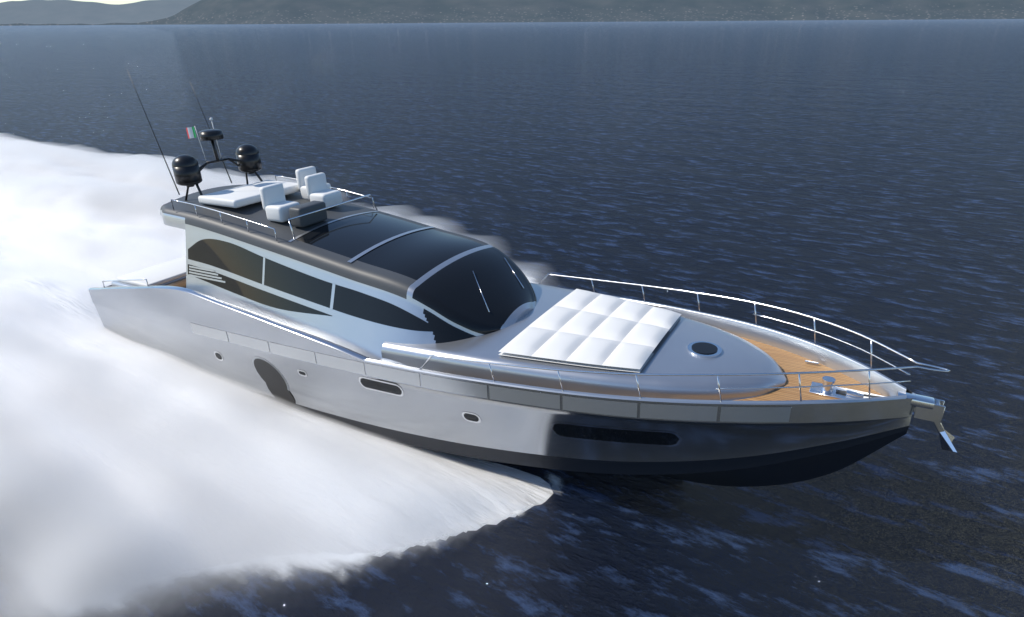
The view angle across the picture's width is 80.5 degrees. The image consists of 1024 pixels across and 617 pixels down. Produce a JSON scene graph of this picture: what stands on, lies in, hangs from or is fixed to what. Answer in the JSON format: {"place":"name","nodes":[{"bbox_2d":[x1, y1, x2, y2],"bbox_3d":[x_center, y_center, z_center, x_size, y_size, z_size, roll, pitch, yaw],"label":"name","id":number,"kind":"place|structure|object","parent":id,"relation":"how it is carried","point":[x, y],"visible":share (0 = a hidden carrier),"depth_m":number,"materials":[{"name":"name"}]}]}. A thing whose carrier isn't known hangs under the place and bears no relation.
{"place":"outdoors","nodes":[
{"label":"outdoors","id":0,"kind":"place"},
{"bbox_2d":[0,0,144,3],"label":"sky","id":1,"kind":"structure","parent":0,"point":[99,1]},
{"bbox_2d":[0,0,199,23],"bbox_3d":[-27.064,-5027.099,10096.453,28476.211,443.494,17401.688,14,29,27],"label":"mountains","id":2,"kind":"structure","parent":0,"point":[50,12],"depth_m":10002.89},
{"bbox_2d":[0,19,1023,616],"bbox_3d":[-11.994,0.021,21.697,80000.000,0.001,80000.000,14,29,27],"label":"sea water","id":3,"kind":"structure","parent":0,"point":[864,177],"depth_m":33.26,"materials":[{"name":"blue liquid"}]},
{"bbox_2d":[0,152,552,590],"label":"wake foam","id":4,"kind":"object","parent":3,"relation":"on","point":[124,462],"depth_m":13.68,"materials":[{"name":"white"}]},
{"bbox_2d":[0,142,558,615],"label":"wake spray","id":5,"kind":"object","parent":3,"relation":"on","point":[62,592],"visible":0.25,"depth_m":11.41,"materials":[{"name":"white liquid"}]},
{"bbox_2d":[89,285,915,486],"bbox_3d":[-2.500,1.294,16.294,22.000,3.669,5.562,11,27,28],"label":"hull","id":6,"kind":"object","parent":3,"relation":"in","point":[808,441],"visible":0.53,"depth_m":12.36,"materials":[{"name":"silver metal"}]},
{"bbox_2d":[214,351,222,360],"bbox_3d":[-6.579,0.323,18.426,0.360,0.300,5.396,11,27,28],"label":"porthole","id":7,"kind":"object","parent":6,"relation":"attached to","point":[218,355],"visible":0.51,"depth_m":16.31,"materials":[{"name":"silver glass"}]},
{"bbox_2d":[252,357,288,390],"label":"hull window","id":8,"kind":"structure","parent":6,"relation":"attached to","point":[265,369],"depth_m":15.39,"materials":[{"name":"black glass"}]},
{"bbox_2d":[266,379,294,405],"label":"hull window","id":9,"kind":"structure","parent":6,"relation":"attached to","point":[285,397],"depth_m":15.64,"materials":[{"name":"black plastic"}]},
{"bbox_2d":[297,369,306,376],"bbox_3d":[-3.731,0.597,16.753,0.320,0.190,5.427,11,27,28],"label":"porthole","id":10,"kind":"object","parent":6,"relation":"attached to","point":[302,373],"visible":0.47,"depth_m":14.62,"materials":[{"name":"silver glass"}]},
{"bbox_2d":[359,376,403,396],"bbox_3d":[-1.575,0.767,15.470,1.250,0.387,5.448,11,27,28],"label":"hull window","id":11,"kind":"structure","parent":6,"relation":"attached to","point":[381,386],"depth_m":13.35,"materials":[{"name":"black glass"}]},
{"bbox_2d":[462,412,480,422],"bbox_3d":[0.342,1.422,14.558,0.440,0.300,4.914,11,27,28],"label":"porthole","id":12,"kind":"object","parent":6,"relation":"attached to","point":[471,417],"visible":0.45,"depth_m":12.66,"materials":[{"name":"silver glass"}]},
{"bbox_2d":[190,323,790,421],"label":"bulwark panels","id":13,"kind":"object","parent":6,"relation":"on","point":[700,413],"visible":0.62,"depth_m":11.57,"materials":[{"name":"grey paint"}]},
{"bbox_2d":[550,422,681,446],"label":"hull window","id":14,"kind":"structure","parent":6,"relation":"attached to","point":[615,435],"depth_m":11.56,"materials":[{"name":"black glass"}]},
{"bbox_2d":[364,289,906,404],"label":"teak deck","id":15,"kind":"structure","parent":6,"relation":"on","point":[786,352],"depth_m":11.73,"materials":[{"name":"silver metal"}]},
{"bbox_2d":[111,256,185,287],"bbox_3d":[-9.964,-1.017,19.953,4.350,0.670,4.000,11,27,28],"label":"cockpit furniture","id":16,"kind":"object","parent":15,"relation":"on","point":[171,273],"visible":0.11,"depth_m":19.38,"materials":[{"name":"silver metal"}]},
{"bbox_2d":[88,285,369,360],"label":"stern quarters","id":17,"kind":"structure","parent":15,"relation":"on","point":[186,304],"depth_m":15.50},
{"bbox_2d":[102,279,148,286],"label":"stern rails","id":18,"kind":"object","parent":17,"relation":"on","point":[126,280],"visible":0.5,"depth_m":17.57,"materials":[{"name":"silver metal"}]},
{"bbox_2d":[185,191,536,365],"bbox_3d":[-3.799,-1.095,16.027,9.400,3.154,5.285,11,27,28],"label":"deckhouse","id":19,"kind":"object","parent":15,"relation":"on","point":[426,275],"visible":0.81,"depth_m":14.41,"materials":[{"name":"silver metal"}]},
{"bbox_2d":[160,185,242,228],"bbox_3d":[-8.526,-3.194,18.055,1.500,0.638,3.668,11,27,28],"label":"roof overhang","id":20,"kind":"object","parent":19,"relation":"attached to","point":[172,218],"visible":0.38,"depth_m":16.82,"materials":[{"name":"silver metal"}]},
{"bbox_2d":[127,70,262,200],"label":"radar arch","id":21,"kind":"structure","parent":20,"relation":"on","point":[187,169],"depth_m":17.17,"materials":[{"name":"black plastic"}]},
{"bbox_2d":[189,266,213,271],"bbox_3d":[-8.322,-1.065,16.211,1.100,0.067,0.014,11,27,28],"label":"louvre","id":22,"kind":"object","parent":19,"relation":"attached to","point":[201,268],"visible":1,"depth_m":16.19,"materials":[{"name":"silver metal"}]},
{"bbox_2d":[189,268,217,275],"bbox_3d":[-8.264,-0.978,16.189,1.250,0.070,0.015,11,26,28],"label":"louvre","id":23,"kind":"object","parent":19,"relation":"attached to","point":[203,271],"visible":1,"depth_m":16.19,"materials":[{"name":"silver metal"}]},
{"bbox_2d":[189,271,221,278],"bbox_3d":[-8.207,-0.891,16.168,1.400,0.073,0.016,11,26,28],"label":"louvre","id":24,"kind":"object","parent":19,"relation":"attached to","point":[205,275],"visible":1,"depth_m":16.16,"materials":[{"name":"silver metal"}]},
{"bbox_2d":[189,274,224,282],"bbox_3d":[-8.149,-0.804,16.145,1.550,0.077,0.016,11,27,28],"label":"louvre","id":25,"kind":"object","parent":19,"relation":"attached to","point":[206,278],"visible":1,"depth_m":16.14,"materials":[{"name":"silver metal"}]},
{"bbox_2d":[188,264,331,315],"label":"side window","id":26,"kind":"structure","parent":19,"relation":"on","point":[252,293],"depth_m":15.24,"materials":[{"name":"black glass"}]},
{"bbox_2d":[262,257,264,284],"bbox_3d":[-5.167,-1.655,16.636,0.070,0.677,4.252,11,27,28],"label":"mullion","id":27,"kind":"object","parent":19,"relation":"attached to","point":[263,270],"visible":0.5,"depth_m":15.03,"materials":[{"name":"silver metal"}]},
{"bbox_2d":[171,166,376,240],"bbox_3d":[-6.478,-3.115,16.799,4.384,1.152,3.532,11,27,28],"label":"flybridge seating","id":28,"kind":"object","parent":19,"relation":"on","point":[315,189],"visible":1,"depth_m":16.33,"materials":[{"name":"white"}]},
{"bbox_2d":[188,239,442,331],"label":"side window","id":29,"kind":"structure","parent":19,"relation":"on","point":[234,259],"depth_m":14.49,"materials":[{"name":"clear glass"}]},
{"bbox_2d":[330,283,334,309],"bbox_3d":[-3.155,-1.009,15.660,0.090,0.576,4.280,11,27,28],"label":"mullion","id":30,"kind":"object","parent":19,"relation":"attached to","point":[332,296],"visible":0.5,"depth_m":14.05,"materials":[{"name":"silver metal"}]},
{"bbox_2d":[288,211,377,241],"bbox_3d":[-4.638,-2.276,16.019,0.080,0.151,3.240,11,27,28],"label":"roof strip","id":31,"kind":"object","parent":19,"relation":"on","point":[327,223],"visible":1,"depth_m":15.66,"materials":[{"name":"silver metal"}]},
{"bbox_2d":[347,226,432,262],"bbox_3d":[-2.961,-1.717,15.215,0.110,0.156,3.240,11,27,28],"label":"roof strip","id":32,"kind":"object","parent":19,"relation":"attached to","point":[370,249],"visible":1,"depth_m":14.85,"materials":[{"name":"silver metal"}]},
{"bbox_2d":[472,258,523,311],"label":"windshield wipers","id":33,"kind":"object","parent":19,"relation":"on","point":[480,289],"visible":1,"depth_m":14.10,"materials":[{"name":"silver metal"}]},
{"bbox_2d":[381,283,786,400],"bbox_3d":[1.756,0.789,13.378,7.950,0.793,4.860,11,27,28],"label":"coachroof","id":34,"kind":"object","parent":15,"relation":"on","point":[671,355],"visible":0.52,"depth_m":11.90,"materials":[{"name":"silver metal"}]},
{"bbox_2d":[499,289,680,372],"bbox_3d":[1.890,0.378,13.106,2.800,0.224,3.858,11,27,28],"label":"sunpad","id":35,"kind":"object","parent":34,"relation":"on","point":[580,327],"visible":1,"depth_m":12.63,"materials":[{"name":"white"}]},
{"bbox_2d":[687,341,721,357],"bbox_3d":[3.842,0.814,12.073,0.660,0.065,0.660,11,27,28],"label":"deck hatch","id":36,"kind":"object","parent":34,"relation":"on","point":[703,349],"visible":1,"depth_m":12.00,"materials":[{"name":"silver metal"}]},
{"bbox_2d":[419,274,949,400],"bbox_3d":[3.321,0.646,12.325,9.133,0.967,5.291,11,27,28],"label":"bow rail","id":37,"kind":"object","parent":15,"relation":"on","point":[812,372],"visible":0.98,"depth_m":10.77,"materials":[{"name":"silver metal"}]},
{"bbox_2d":[805,360,956,451],"bbox_3d":[6.504,1.846,10.863,2.557,0.924,1.946,11,27,28],"label":"anchor","id":38,"kind":"object","parent":15,"relation":"on","point":[928,408],"visible":0.81,"depth_m":10.42,"materials":[{"name":"silver metal"}]},
{"bbox_2d":[0,0,1023,25],"bbox_3d":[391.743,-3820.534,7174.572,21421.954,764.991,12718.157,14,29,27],"label":"mountains","id":39,"kind":"structure","parent":0,"point":[325,11],"depth_m":6045.44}
]}

